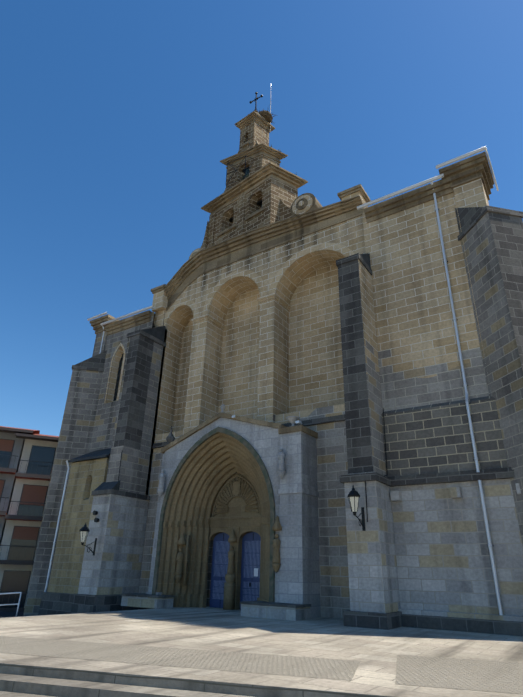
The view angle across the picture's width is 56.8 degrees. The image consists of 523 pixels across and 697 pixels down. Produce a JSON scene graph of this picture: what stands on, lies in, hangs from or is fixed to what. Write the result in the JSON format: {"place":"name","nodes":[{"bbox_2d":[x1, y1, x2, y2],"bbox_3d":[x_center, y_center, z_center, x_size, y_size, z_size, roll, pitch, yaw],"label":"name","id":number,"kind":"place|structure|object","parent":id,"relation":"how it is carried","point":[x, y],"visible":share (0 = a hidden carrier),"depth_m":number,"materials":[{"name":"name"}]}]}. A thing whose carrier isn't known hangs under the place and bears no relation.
{"place":"outdoors","nodes":[
{"label":"outdoors","id":0,"kind":"place"},
{"bbox_2d":[0,612,23,616],"bbox_3d":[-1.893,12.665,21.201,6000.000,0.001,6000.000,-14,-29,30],"label":"terrain","id":1,"kind":"structure","parent":0,"point":[7,614],"depth_m":28.55,"materials":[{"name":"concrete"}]},
{"bbox_2d":[0,607,522,696],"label":"plaza ground","id":2,"kind":"structure","parent":0,"point":[188,652],"depth_m":9.84,"materials":[{"name":"stone"}]},
{"bbox_2d":[0,592,21,616],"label":"stair handrail","id":3,"kind":"object","parent":2,"relation":"on","point":[18,603],"visible":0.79,"depth_m":21.46,"materials":[{"name":"silver metal"}]},
{"bbox_2d":[0,426,39,544],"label":"apartments","id":4,"kind":"structure","parent":2,"relation":"on","point":[11,447],"depth_m":34.04,"materials":[{"name":"grey paint"}]},
{"bbox_2d":[23,351,106,615],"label":"buttress","id":5,"kind":"structure","parent":2,"relation":"on","point":[76,432],"depth_m":29.96,"materials":[{"name":"grey stone"}]},
{"bbox_2d":[0,433,145,611],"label":"apartments","id":6,"kind":"structure","parent":2,"relation":"on","point":[21,533],"depth_m":33.05,"materials":[{"name":"beige paint"}]},
{"bbox_2d":[38,448,110,614],"bbox_3d":[-9.416,10.246,26.256,3.220,10.120,2.150,-14,-29,30],"label":"church annex","id":7,"kind":"object","parent":2,"relation":"on","point":[88,474],"visible":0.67,"depth_m":25.91,"materials":[{"name":"yellow stone"}]},
{"bbox_2d":[70,326,166,613],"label":"buttress","id":8,"kind":"structure","parent":2,"relation":"on","point":[110,571],"depth_m":25.68,"materials":[{"name":"grey stone"}]},
{"bbox_2d":[79,523,96,555],"bbox_3d":[-8.500,9.324,23.685,0.500,1.490,0.996,-14,-29,30],"label":"wall lantern","id":9,"kind":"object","parent":8,"relation":"attached to","point":[84,531],"depth_m":23.50,"materials":[{"name":"black metal"}]},
{"bbox_2d":[89,310,154,458],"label":"wall","id":10,"kind":"structure","parent":2,"relation":"on","point":[110,386],"depth_m":31.64,"materials":[{"name":"beige stone"}]},
{"bbox_2d":[90,314,118,356],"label":"corner pillar","id":11,"kind":"structure","parent":10,"relation":"attached to","point":[97,326],"depth_m":33.69,"materials":[{"name":"grey stone"}]},
{"bbox_2d":[121,412,320,620],"bbox_3d":[-1.765,7.416,22.829,9.420,8.760,3.000,-14,-29,30],"label":"portal","id":12,"kind":"object","parent":2,"relation":"on","point":[203,463],"visible":0.96,"depth_m":22.69,"materials":[{"name":"grey stone"}]},
{"bbox_2d":[157,449,285,609],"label":"statues","id":13,"kind":"object","parent":12,"relation":"attached to","point":[181,571],"visible":0.98,"depth_m":22.28,"materials":[{"name":"stone"}]},
{"bbox_2d":[166,404,299,442],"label":"portal finials","id":14,"kind":"object","parent":12,"relation":"on","point":[170,437],"visible":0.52,"depth_m":24.31,"materials":[{"name":"stone"}]},
{"bbox_2d":[138,215,365,618],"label":"facade wall","id":15,"kind":"structure","parent":2,"relation":"on","point":[257,336],"depth_m":26.94,"materials":[{"name":"beige stone"}]},
{"bbox_2d":[93,313,387,521],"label":"church cables and fixtures","id":16,"kind":"object","parent":15,"relation":"attached to","point":[298,422],"visible":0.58,"depth_m":21.46,"materials":[{"name":"grey metal"}]},
{"bbox_2d":[151,184,370,326],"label":"cornice","id":17,"kind":"structure","parent":15,"relation":"on","point":[305,214],"depth_m":28.85,"materials":[{"name":"stone"}]},
{"bbox_2d":[201,110,307,246],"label":"bell tower","id":18,"kind":"structure","parent":17,"relation":"on","point":[269,181],"depth_m":31.72,"materials":[{"name":"beige stone"}]},
{"bbox_2d":[226,155,253,187],"bbox_3d":[-1.453,-12.011,32.925,1.802,2.038,0.730,-14,-29,30],"label":"bell","id":19,"kind":"object","parent":18,"relation":"attached to","point":[237,169],"visible":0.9,"depth_m":32.83,"materials":[{"name":"metal"}]},
{"bbox_2d":[229,166,261,221],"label":"bells","id":20,"kind":"object","parent":18,"relation":"attached to","point":[259,202],"visible":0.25,"depth_m":32.87,"materials":[{"name":"brown metal"}]},
{"bbox_2d":[250,92,270,112],"bbox_3d":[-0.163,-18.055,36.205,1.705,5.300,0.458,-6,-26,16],"label":"cross","id":21,"kind":"object","parent":18,"relation":"attached to","point":[256,99],"visible":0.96,"depth_m":36.52,"materials":[{"name":"black metal"}]},
{"bbox_2d":[257,109,277,123],"bbox_3d":[0.219,-16.899,35.594,1.926,0.456,2.017,-14,-29,30],"label":"stork nest","id":22,"kind":"object","parent":18,"relation":"attached to","point":[267,115],"visible":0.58,"depth_m":35.17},
{"bbox_2d":[336,253,401,629],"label":"buttress","id":23,"kind":"structure","parent":2,"relation":"on","point":[373,583],"depth_m":18.45,"materials":[{"name":"grey stone"}]},
{"bbox_2d":[347,485,365,530],"bbox_3d":[3.408,5.648,17.173,0.500,1.490,0.996,-14,-29,30],"label":"wall lantern","id":24,"kind":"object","parent":23,"relation":"attached to","point":[353,496],"depth_m":16.97,"materials":[{"name":"black metal"}]},
{"bbox_2d":[362,178,522,635],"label":"wall","id":25,"kind":"structure","parent":2,"relation":"on","point":[445,575],"depth_m":18.57,"materials":[{"name":"beige stone"}]},
{"bbox_2d":[44,146,502,614],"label":"gutters and downspouts","id":26,"kind":"object","parent":25,"relation":"attached to","point":[445,261],"visible":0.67,"depth_m":21.69,"materials":[{"name":"silver metal"}]},
{"bbox_2d":[439,152,493,395],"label":"corner pillar","id":27,"kind":"structure","parent":25,"relation":"attached to","point":[470,180],"depth_m":21.93,"materials":[{"name":"stone"}]},
{"bbox_2d":[455,205,522,544],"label":"buttress","id":28,"kind":"structure","parent":25,"relation":"attached to","point":[502,357],"depth_m":18.33,"materials":[{"name":"grey stone"}]},
{"bbox_2d":[488,212,522,370],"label":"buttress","id":29,"kind":"structure","parent":28,"relation":"attached to","point":[507,231],"depth_m":18.70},
{"bbox_2d":[0,0,522,435],"label":"sky","id":30,"kind":"structure","parent":0,"point":[118,118],"materials":[{"name":"blue"}]}
]}

